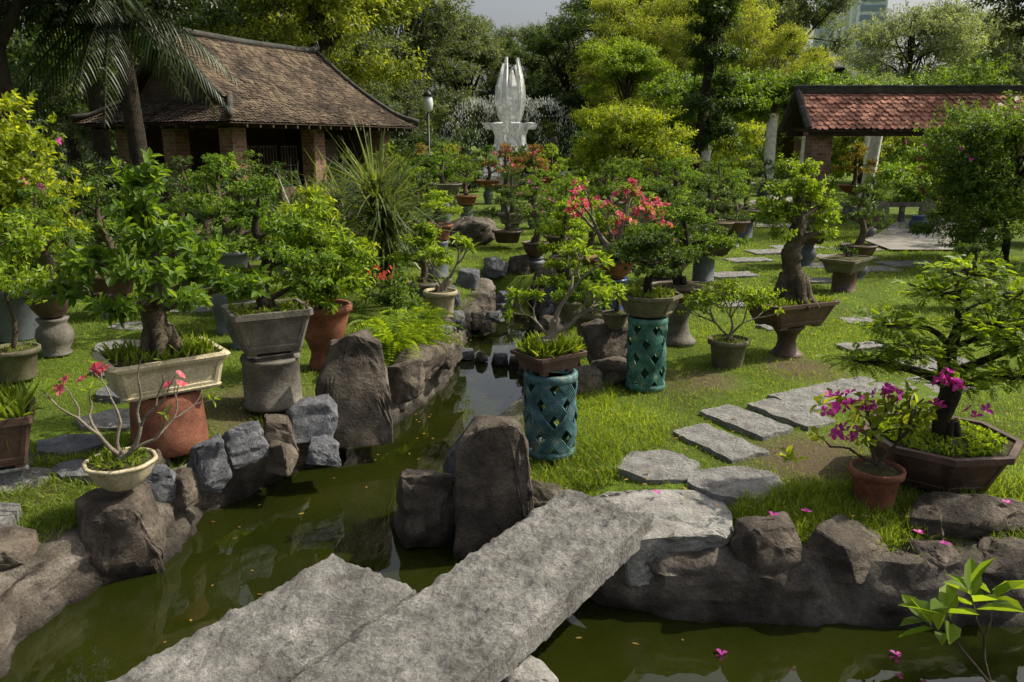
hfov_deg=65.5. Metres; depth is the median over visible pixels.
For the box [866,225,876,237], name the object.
plant pedestal
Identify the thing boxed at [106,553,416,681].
stone slab
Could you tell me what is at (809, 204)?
potted bonsai
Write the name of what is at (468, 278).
rock
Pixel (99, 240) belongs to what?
shrub
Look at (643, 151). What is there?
shrub
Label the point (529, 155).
potted bonsai
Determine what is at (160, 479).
rock
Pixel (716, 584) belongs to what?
pond wall
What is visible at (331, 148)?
door
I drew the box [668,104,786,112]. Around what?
pergola roof
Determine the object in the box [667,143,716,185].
potted bonsai
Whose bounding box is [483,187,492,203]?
plant pedestal
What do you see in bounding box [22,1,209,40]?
tree
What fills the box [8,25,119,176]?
tree
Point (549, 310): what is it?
rock
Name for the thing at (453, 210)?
potted bonsai
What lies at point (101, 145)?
tree
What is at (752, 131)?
tree
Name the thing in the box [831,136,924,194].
tree
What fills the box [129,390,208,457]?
plant pedestal
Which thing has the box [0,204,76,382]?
potted bonsai
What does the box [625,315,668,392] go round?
ceramic stool
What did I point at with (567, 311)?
potted bonsai
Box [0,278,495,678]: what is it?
pond wall
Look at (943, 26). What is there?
tree
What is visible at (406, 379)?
rock
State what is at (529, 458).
fallen leaves
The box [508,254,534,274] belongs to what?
rock
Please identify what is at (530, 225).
plant pedestal
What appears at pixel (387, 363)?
fern
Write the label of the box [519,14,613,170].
tree
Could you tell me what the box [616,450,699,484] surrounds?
stepping stone
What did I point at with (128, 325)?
stepping stone
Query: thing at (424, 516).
rock
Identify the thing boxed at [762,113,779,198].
pergola column
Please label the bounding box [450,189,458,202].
plant pedestal
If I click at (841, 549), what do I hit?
rock
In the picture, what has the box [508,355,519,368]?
rock
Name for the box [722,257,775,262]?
stepping stone
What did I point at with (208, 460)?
rock
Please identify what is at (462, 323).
rock
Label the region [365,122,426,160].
shrub
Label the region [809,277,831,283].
stepping stone
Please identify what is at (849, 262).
potted bonsai
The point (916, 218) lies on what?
blue jar
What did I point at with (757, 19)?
bamboo clump
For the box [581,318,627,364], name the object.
rock
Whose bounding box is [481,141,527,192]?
potted bonsai
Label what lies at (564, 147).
shrub
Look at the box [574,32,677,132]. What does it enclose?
tree
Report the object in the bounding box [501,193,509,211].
plant pedestal
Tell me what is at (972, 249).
potted bonsai
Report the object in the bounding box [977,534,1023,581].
rock
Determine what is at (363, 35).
tree
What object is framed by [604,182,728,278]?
potted bonsai
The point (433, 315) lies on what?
fern
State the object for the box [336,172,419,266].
potted bonsai
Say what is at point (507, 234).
potted bonsai
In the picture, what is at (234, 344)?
plant pedestal
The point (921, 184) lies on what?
potted bonsai
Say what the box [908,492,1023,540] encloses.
rock
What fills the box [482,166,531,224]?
potted bonsai
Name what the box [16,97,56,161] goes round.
shrub
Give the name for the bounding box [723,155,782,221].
potted bonsai
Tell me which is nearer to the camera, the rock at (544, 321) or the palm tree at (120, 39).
the rock at (544, 321)
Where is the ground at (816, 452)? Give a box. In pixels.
[0,146,1023,541]
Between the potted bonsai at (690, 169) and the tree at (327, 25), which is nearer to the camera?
the potted bonsai at (690, 169)
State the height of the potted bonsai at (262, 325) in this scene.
1.492 m
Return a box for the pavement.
[865,218,996,248]
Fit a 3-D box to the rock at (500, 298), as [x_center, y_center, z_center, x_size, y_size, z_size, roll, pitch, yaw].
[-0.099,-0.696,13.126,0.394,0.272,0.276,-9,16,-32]
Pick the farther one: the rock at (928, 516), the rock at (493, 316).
the rock at (493, 316)
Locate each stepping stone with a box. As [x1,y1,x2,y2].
[0,467,51,495]
[0,502,21,526]
[36,433,104,455]
[51,459,95,485]
[75,408,129,431]
[89,370,104,378]
[94,339,139,351]
[96,386,127,403]
[108,321,169,330]
[170,305,211,313]
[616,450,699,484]
[673,423,768,463]
[687,465,785,506]
[700,404,792,440]
[713,301,745,308]
[714,271,759,279]
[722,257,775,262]
[745,249,781,254]
[747,398,835,430]
[755,324,774,330]
[767,376,905,411]
[768,245,825,248]
[802,262,823,267]
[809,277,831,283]
[817,254,877,260]
[834,341,887,351]
[838,316,893,323]
[858,376,978,400]
[867,265,902,271]
[875,260,932,267]
[895,355,981,370]
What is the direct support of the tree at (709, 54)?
on the ground at (816, 452)
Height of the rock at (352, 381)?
0.988 m
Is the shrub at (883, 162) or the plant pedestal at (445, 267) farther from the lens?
the shrub at (883, 162)
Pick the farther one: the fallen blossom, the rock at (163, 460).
the rock at (163, 460)
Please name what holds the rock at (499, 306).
on the water
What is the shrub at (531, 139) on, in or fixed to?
on the ground at (816, 452)
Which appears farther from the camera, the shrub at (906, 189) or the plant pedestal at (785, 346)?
the shrub at (906, 189)
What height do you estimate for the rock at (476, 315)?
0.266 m
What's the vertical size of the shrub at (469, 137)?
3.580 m
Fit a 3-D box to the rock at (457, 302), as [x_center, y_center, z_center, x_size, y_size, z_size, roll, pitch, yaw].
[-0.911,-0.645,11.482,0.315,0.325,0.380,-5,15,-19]
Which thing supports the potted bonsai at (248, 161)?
on the plant pedestal at (256, 258)
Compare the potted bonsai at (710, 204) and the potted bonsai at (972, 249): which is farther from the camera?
the potted bonsai at (710, 204)
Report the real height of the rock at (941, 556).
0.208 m
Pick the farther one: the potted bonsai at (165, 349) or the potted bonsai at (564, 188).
the potted bonsai at (564, 188)
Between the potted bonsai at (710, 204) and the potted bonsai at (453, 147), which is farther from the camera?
the potted bonsai at (453, 147)
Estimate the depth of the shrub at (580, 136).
37.85 m
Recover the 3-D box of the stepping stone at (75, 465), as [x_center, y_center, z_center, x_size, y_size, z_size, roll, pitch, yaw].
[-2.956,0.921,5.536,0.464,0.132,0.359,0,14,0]
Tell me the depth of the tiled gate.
23.88 m
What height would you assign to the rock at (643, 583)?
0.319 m
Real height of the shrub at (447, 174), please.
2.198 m
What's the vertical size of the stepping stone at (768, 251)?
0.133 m
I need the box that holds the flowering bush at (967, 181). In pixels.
[901,90,1023,262]
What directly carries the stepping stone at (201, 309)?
on the ground at (816, 452)
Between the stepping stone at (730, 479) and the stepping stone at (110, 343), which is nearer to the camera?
the stepping stone at (730, 479)
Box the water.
[0,297,1023,681]
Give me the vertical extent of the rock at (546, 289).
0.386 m
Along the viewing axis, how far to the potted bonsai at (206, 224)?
11.70 m
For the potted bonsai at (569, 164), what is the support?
on the plant pedestal
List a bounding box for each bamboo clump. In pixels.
[562,0,727,160]
[650,0,794,173]
[724,20,843,135]
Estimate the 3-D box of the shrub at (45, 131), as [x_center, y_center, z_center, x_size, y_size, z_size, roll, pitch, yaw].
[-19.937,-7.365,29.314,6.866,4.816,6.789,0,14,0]
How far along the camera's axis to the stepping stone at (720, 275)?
13.62 m
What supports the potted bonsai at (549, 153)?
on the plant pedestal
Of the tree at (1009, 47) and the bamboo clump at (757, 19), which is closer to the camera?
the bamboo clump at (757, 19)
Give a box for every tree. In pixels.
[0,0,231,260]
[2,0,268,201]
[4,3,178,144]
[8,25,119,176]
[16,0,237,247]
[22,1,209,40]
[136,0,367,65]
[197,0,446,97]
[235,0,416,145]
[345,0,486,145]
[402,12,515,146]
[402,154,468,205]
[450,34,536,147]
[491,20,577,139]
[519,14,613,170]
[533,0,677,154]
[553,0,658,127]
[567,94,702,210]
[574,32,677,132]
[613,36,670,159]
[624,0,782,150]
[644,10,757,149]
[673,0,750,208]
[685,118,765,190]
[746,0,865,166]
[801,65,938,183]
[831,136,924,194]
[834,0,1012,166]
[843,67,903,169]
[898,46,1020,150]
[929,3,1023,84]
[968,0,1023,44]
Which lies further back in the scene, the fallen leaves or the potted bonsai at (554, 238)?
the potted bonsai at (554, 238)
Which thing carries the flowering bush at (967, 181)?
on the ground at (816, 452)
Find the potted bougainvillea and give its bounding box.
[776,367,992,514]
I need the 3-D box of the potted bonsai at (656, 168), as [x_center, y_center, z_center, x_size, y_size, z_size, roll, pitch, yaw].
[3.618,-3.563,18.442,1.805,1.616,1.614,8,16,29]
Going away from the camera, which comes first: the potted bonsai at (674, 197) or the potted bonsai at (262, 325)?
the potted bonsai at (262, 325)
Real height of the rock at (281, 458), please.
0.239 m
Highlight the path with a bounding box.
[740,195,792,226]
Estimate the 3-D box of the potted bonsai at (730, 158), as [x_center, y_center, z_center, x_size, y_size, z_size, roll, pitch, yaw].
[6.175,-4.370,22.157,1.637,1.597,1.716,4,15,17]
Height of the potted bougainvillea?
0.912 m
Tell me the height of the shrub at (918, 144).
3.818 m
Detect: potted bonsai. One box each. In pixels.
[0,185,94,317]
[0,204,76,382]
[19,165,115,275]
[28,147,273,401]
[38,356,220,491]
[64,174,143,294]
[133,155,231,231]
[158,169,266,269]
[168,151,283,271]
[192,167,297,271]
[196,174,341,358]
[209,149,286,237]
[259,161,303,250]
[260,184,380,371]
[263,183,380,293]
[308,153,364,226]
[328,161,390,240]
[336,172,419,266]
[371,142,407,186]
[382,156,425,211]
[382,220,456,303]
[393,165,448,233]
[397,172,456,239]
[400,142,429,162]
[409,189,463,240]
[412,231,479,318]
[418,142,471,193]
[439,143,478,186]
[449,154,484,204]
[468,186,532,242]
[469,144,508,186]
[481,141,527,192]
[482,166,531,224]
[499,237,627,376]
[506,166,564,216]
[510,143,554,186]
[515,179,561,256]
[521,163,594,208]
[529,176,600,273]
[532,245,602,321]
[533,142,570,183]
[535,169,584,244]
[535,198,600,295]
[544,169,597,218]
[549,265,618,336]
[559,144,598,188]
[560,193,614,264]
[565,176,675,279]
[570,158,602,186]
[579,161,642,226]
[582,154,645,208]
[584,156,665,249]
[600,228,715,317]
[601,282,628,328]
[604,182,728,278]
[624,203,749,302]
[632,156,708,237]
[634,152,704,220]
[637,187,716,266]
[641,151,670,185]
[648,154,704,186]
[659,175,756,256]
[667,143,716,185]
[677,277,786,369]
[689,160,751,234]
[696,167,771,233]
[706,155,755,213]
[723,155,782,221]
[741,157,842,330]
[751,159,795,192]
[787,194,838,243]
[815,251,1023,492]
[819,239,872,274]
[821,182,901,255]
[831,141,880,192]
[842,174,894,224]
[908,144,948,195]
[913,239,1023,301]
[914,166,946,211]
[996,202,1023,233]
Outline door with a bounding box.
[325,139,338,198]
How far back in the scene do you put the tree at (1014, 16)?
25.23 m
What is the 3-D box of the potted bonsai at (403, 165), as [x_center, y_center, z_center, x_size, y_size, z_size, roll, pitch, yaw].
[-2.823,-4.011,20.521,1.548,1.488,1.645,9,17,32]
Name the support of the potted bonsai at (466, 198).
on the plant pedestal at (466, 210)
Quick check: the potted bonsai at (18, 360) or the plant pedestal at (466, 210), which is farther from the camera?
the plant pedestal at (466, 210)
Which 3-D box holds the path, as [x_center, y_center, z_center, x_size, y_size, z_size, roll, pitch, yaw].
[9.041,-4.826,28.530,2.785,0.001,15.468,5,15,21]
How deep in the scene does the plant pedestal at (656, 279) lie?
11.19 m
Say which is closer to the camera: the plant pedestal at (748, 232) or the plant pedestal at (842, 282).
the plant pedestal at (842, 282)
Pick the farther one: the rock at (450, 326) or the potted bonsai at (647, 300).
the rock at (450, 326)
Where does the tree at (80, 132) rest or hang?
on the ground at (816, 452)
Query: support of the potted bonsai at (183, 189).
on the plant pedestal
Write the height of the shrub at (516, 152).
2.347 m
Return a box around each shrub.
[0,88,93,342]
[7,157,63,277]
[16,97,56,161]
[23,116,66,167]
[42,161,185,255]
[43,144,180,221]
[69,98,116,152]
[154,156,221,188]
[159,190,256,230]
[257,193,335,228]
[333,167,424,218]
[349,265,432,322]
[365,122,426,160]
[389,128,461,165]
[402,148,460,209]
[422,124,483,166]
[434,146,486,191]
[478,130,544,154]
[503,143,565,182]
[536,124,592,170]
[564,128,640,186]
[631,137,721,185]
[711,134,782,182]
[774,149,854,194]
[842,137,924,180]
[875,143,953,202]
[884,136,1012,182]
[899,557,1023,681]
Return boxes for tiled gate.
[778,85,1023,217]
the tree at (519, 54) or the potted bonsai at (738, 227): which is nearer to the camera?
the potted bonsai at (738, 227)
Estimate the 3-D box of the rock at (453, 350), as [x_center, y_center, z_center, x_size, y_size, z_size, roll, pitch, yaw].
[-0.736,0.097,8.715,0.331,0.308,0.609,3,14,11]
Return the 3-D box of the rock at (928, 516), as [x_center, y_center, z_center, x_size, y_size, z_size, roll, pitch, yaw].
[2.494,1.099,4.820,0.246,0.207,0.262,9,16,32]
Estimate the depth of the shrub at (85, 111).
40.70 m
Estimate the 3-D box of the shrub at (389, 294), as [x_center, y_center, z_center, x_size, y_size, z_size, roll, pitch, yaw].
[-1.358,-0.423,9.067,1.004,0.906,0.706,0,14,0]
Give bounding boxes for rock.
[0,524,39,570]
[75,482,166,583]
[143,464,177,512]
[154,448,172,468]
[173,466,202,509]
[186,433,231,493]
[221,420,268,469]
[263,414,298,451]
[265,440,298,476]
[286,394,337,443]
[305,434,340,467]
[315,329,392,447]
[387,359,424,404]
[390,469,455,548]
[395,344,446,382]
[428,318,456,339]
[430,333,462,369]
[431,325,453,339]
[442,434,460,477]
[449,216,497,245]
[449,285,461,308]
[450,310,465,330]
[452,414,533,558]
[455,268,479,290]
[461,348,474,360]
[471,309,485,330]
[475,351,487,361]
[477,303,487,314]
[480,318,491,333]
[482,256,508,278]
[485,310,504,321]
[488,296,495,310]
[491,352,508,365]
[495,290,515,306]
[496,303,506,314]
[500,654,558,681]
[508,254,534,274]
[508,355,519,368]
[516,366,524,375]
[531,478,562,508]
[533,265,556,288]
[533,315,564,336]
[541,277,555,298]
[543,288,552,305]
[544,304,569,326]
[574,365,602,396]
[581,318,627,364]
[590,355,626,385]
[594,489,733,585]
[636,579,648,586]
[729,511,803,573]
[805,514,888,584]
[901,502,943,540]
[903,538,962,569]
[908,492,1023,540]
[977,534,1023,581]
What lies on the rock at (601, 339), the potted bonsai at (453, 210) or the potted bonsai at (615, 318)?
the potted bonsai at (615, 318)
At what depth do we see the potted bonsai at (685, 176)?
15.10 m
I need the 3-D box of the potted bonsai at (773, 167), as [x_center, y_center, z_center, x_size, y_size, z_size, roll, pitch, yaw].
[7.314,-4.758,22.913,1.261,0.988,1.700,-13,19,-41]
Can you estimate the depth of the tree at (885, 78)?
65.60 m
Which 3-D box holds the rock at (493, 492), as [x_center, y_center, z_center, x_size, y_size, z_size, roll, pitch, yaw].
[-0.133,0.980,5.342,0.551,1.017,0.434,-1,14,-3]
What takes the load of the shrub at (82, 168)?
on the ground at (816, 452)
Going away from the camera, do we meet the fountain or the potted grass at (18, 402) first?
the potted grass at (18, 402)
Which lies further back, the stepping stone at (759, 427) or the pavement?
the pavement
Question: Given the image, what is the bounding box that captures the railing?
[838,203,1016,221]
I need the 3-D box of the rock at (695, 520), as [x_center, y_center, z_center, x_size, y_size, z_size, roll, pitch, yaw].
[0.948,1.240,4.941,0.890,0.437,0.703,-2,14,-8]
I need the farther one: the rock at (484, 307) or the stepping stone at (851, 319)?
the rock at (484, 307)
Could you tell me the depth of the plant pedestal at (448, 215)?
20.21 m
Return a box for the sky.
[7,0,1023,145]
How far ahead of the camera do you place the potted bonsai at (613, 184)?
17.43 m
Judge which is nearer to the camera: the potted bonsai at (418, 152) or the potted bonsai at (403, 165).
the potted bonsai at (403, 165)
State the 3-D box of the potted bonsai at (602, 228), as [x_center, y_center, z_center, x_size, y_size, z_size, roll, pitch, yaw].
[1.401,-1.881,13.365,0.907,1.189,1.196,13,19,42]
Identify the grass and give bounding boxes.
[0,376,43,467]
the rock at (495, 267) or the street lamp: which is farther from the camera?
the street lamp
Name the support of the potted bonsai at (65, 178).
on the plant pedestal
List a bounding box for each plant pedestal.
[0,450,30,484]
[35,315,74,357]
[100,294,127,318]
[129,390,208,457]
[211,293,227,321]
[216,320,229,335]
[224,294,255,349]
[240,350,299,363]
[240,353,302,412]
[248,243,259,260]
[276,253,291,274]
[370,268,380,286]
[408,246,416,254]
[428,240,448,278]
[438,202,450,222]
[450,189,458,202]
[460,205,472,216]
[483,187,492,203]
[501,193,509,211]
[505,224,518,228]
[527,217,539,228]
[530,257,544,269]
[594,276,628,310]
[653,278,671,281]
[666,303,695,346]
[692,255,715,282]
[726,234,738,247]
[739,221,753,238]
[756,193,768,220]
[769,326,804,357]
[801,243,816,265]
[830,272,857,291]
[847,193,857,211]
[856,266,867,279]
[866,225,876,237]
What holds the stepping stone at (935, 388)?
on the ground at (816, 452)
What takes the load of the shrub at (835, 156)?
on the ground at (816, 452)
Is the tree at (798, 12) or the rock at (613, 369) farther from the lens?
the tree at (798, 12)
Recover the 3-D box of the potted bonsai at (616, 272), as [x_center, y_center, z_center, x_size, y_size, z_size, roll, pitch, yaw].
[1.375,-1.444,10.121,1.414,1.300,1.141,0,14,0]
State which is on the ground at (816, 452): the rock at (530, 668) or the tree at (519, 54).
the tree at (519, 54)
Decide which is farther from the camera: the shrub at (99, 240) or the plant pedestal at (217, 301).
the shrub at (99, 240)
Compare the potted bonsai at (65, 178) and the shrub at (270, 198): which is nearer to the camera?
the potted bonsai at (65, 178)
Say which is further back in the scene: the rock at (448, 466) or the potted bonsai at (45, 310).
the potted bonsai at (45, 310)
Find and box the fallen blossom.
[890,650,901,656]
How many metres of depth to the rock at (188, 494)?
5.39 m
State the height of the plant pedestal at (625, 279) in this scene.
0.520 m
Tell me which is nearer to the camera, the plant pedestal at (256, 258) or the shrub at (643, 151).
the plant pedestal at (256, 258)
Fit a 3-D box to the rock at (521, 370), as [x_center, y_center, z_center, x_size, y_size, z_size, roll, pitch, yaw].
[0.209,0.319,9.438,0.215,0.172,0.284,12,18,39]
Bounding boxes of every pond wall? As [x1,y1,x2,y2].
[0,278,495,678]
[500,281,1023,629]
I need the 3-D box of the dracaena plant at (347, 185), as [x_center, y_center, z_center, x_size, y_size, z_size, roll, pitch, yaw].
[-2.796,-1.754,11.718,2.384,2.190,1.924,0,14,0]
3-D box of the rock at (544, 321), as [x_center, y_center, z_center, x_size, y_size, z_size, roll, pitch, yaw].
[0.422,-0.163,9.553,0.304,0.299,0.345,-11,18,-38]
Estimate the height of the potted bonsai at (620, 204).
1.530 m
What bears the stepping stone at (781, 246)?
on the ground at (816, 452)
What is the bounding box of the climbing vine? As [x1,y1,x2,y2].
[634,62,844,124]
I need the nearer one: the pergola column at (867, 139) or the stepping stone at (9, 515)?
the stepping stone at (9, 515)
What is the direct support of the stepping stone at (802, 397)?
on the ground at (816, 452)
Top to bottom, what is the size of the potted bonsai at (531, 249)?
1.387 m
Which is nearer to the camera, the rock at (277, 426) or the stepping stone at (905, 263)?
the rock at (277, 426)
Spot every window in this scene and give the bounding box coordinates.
[247,146,260,182]
[259,146,278,183]
[280,146,298,183]
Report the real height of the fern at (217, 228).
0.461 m
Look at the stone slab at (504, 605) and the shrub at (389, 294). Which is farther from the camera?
the shrub at (389, 294)
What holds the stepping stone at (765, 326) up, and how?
on the ground at (816, 452)
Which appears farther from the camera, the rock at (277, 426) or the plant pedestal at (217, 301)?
the plant pedestal at (217, 301)
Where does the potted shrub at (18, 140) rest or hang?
on the ground at (816, 452)
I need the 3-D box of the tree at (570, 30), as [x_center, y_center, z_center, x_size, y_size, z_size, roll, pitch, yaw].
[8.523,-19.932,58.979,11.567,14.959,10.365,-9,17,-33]
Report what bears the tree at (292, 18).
on the ground at (816, 452)
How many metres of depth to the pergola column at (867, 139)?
27.41 m
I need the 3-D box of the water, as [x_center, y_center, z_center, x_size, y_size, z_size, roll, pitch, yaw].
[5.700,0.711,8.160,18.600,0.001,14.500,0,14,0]
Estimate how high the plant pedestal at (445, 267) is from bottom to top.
0.620 m
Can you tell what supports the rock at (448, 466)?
on the pond wall at (716, 584)
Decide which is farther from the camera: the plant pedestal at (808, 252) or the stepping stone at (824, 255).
the stepping stone at (824, 255)
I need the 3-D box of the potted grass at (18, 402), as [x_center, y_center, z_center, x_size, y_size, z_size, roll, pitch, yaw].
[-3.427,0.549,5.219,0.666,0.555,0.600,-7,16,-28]
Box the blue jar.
[908,215,927,232]
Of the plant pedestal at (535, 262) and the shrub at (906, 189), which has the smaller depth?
the plant pedestal at (535, 262)
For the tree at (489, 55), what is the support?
on the ground at (816, 452)
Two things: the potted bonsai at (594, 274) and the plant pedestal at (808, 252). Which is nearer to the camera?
the potted bonsai at (594, 274)
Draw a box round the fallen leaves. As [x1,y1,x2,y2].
[3,292,1023,654]
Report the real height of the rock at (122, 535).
0.644 m
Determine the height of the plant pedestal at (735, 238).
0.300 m
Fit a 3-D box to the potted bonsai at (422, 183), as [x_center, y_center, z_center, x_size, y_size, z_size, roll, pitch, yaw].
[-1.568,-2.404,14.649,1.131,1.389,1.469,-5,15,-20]
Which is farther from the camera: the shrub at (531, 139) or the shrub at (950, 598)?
the shrub at (531, 139)
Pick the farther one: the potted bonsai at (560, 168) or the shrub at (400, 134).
the shrub at (400, 134)
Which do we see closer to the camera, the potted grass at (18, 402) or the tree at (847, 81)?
the potted grass at (18, 402)
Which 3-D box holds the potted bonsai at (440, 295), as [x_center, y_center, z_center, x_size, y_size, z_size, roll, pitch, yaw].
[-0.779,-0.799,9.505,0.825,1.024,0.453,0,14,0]
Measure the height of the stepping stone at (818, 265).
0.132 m
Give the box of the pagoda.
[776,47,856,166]
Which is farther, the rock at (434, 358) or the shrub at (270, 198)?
the shrub at (270, 198)
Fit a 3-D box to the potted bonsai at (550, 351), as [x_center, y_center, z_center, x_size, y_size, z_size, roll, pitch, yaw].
[0.368,-0.248,5.607,0.917,0.936,0.544,0,14,1]
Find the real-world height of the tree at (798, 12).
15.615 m
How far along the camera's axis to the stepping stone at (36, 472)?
5.30 m
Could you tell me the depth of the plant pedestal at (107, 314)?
10.26 m
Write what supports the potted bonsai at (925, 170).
on the plant pedestal
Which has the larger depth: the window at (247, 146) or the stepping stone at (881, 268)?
the window at (247, 146)
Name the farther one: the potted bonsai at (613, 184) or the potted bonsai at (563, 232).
the potted bonsai at (613, 184)
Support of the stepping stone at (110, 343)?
on the ground at (816, 452)
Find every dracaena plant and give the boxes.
[249,146,375,259]
[300,105,469,318]
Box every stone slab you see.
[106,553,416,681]
[291,489,653,681]
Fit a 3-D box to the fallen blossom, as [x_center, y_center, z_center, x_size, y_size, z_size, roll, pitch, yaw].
[2.050,1.666,4.240,0.056,0.017,0.063,0,14,0]
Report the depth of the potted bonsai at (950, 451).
5.06 m
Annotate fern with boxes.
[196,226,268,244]
[347,306,470,360]
[373,302,467,347]
[383,352,396,366]
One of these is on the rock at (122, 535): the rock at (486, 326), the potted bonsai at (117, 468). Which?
the potted bonsai at (117, 468)
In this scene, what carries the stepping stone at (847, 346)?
on the ground at (816, 452)
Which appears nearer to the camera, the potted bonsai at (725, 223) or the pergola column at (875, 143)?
the potted bonsai at (725, 223)
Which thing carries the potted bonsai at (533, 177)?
on the plant pedestal at (530, 225)
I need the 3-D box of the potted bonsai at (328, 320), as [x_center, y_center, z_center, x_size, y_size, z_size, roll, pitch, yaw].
[-1.883,-0.610,7.819,1.230,1.827,0.929,0,14,0]
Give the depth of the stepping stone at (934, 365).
8.13 m
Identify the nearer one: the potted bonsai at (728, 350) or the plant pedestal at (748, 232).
the potted bonsai at (728, 350)
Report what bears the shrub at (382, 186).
on the ground at (816, 452)
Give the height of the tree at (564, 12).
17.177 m
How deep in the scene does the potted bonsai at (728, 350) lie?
7.89 m
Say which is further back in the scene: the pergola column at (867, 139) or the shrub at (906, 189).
the shrub at (906, 189)
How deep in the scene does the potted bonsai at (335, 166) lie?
17.06 m
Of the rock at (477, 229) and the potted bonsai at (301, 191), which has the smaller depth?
the potted bonsai at (301, 191)
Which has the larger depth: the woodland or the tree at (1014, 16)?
the woodland
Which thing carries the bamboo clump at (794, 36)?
on the ground at (816, 452)
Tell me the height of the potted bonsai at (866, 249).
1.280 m
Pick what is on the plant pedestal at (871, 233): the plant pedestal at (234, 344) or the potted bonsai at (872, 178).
the potted bonsai at (872, 178)
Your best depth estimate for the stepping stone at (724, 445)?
5.97 m
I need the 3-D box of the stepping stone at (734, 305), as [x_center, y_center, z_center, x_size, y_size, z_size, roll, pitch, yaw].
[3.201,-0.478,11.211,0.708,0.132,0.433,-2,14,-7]
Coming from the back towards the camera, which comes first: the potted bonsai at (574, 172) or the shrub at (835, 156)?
the shrub at (835, 156)
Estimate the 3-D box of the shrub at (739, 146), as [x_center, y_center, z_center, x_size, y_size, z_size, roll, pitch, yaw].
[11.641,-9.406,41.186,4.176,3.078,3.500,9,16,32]
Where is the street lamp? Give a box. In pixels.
[422,89,432,154]
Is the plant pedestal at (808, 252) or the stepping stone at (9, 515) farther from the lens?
the plant pedestal at (808, 252)
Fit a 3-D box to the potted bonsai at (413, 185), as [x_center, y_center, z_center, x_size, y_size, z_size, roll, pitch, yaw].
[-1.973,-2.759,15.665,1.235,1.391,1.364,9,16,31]
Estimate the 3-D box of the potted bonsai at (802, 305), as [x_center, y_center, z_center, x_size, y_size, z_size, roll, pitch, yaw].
[2.980,-1.013,8.247,1.133,1.732,0.623,-6,15,-23]
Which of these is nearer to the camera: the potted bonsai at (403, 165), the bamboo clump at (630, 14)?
the potted bonsai at (403, 165)
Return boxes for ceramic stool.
[523,369,577,460]
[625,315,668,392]
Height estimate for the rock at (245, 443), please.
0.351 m
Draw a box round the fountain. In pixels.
[440,57,578,183]
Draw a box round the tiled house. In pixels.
[69,24,418,214]
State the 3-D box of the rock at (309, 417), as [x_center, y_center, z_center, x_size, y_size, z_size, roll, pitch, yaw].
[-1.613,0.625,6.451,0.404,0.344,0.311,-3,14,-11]
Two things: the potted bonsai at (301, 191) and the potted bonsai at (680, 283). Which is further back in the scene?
the potted bonsai at (301, 191)
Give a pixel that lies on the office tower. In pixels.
(860, 12)
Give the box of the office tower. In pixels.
[813,0,887,72]
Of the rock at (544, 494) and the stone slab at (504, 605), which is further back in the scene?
the rock at (544, 494)
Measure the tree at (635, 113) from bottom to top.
3.867 m
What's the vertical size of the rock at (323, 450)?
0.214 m
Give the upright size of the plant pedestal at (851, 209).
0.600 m
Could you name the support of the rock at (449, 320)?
on the pond wall at (49, 580)
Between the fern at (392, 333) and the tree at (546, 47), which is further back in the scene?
the tree at (546, 47)
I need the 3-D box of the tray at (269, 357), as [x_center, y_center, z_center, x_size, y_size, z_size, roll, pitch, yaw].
[-2.080,0.104,6.845,0.400,0.050,0.400,-9,17,-33]
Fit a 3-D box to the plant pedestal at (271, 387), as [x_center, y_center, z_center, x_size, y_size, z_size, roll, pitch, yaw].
[-2.080,0.337,6.903,0.500,0.430,0.500,0,14,0]
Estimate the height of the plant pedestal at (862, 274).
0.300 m
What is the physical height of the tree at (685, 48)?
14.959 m
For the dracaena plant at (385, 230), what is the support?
on the ground at (816, 452)
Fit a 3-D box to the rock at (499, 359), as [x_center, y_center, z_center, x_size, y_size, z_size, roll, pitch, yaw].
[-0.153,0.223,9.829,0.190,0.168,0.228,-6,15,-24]
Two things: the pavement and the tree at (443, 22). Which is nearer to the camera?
the pavement
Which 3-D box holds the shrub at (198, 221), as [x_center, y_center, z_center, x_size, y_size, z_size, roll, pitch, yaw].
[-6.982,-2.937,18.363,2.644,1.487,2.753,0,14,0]
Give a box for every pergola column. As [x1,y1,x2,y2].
[701,126,710,200]
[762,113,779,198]
[798,136,805,186]
[856,136,882,209]
[863,136,873,207]
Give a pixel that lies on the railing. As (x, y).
(901, 213)
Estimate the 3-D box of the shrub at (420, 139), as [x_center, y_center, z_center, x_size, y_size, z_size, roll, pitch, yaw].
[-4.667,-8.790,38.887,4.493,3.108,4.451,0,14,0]
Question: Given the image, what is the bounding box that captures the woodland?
[7,19,1022,162]
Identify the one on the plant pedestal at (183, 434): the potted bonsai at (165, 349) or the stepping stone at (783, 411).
the potted bonsai at (165, 349)
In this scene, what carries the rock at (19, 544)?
on the pond wall at (49, 580)

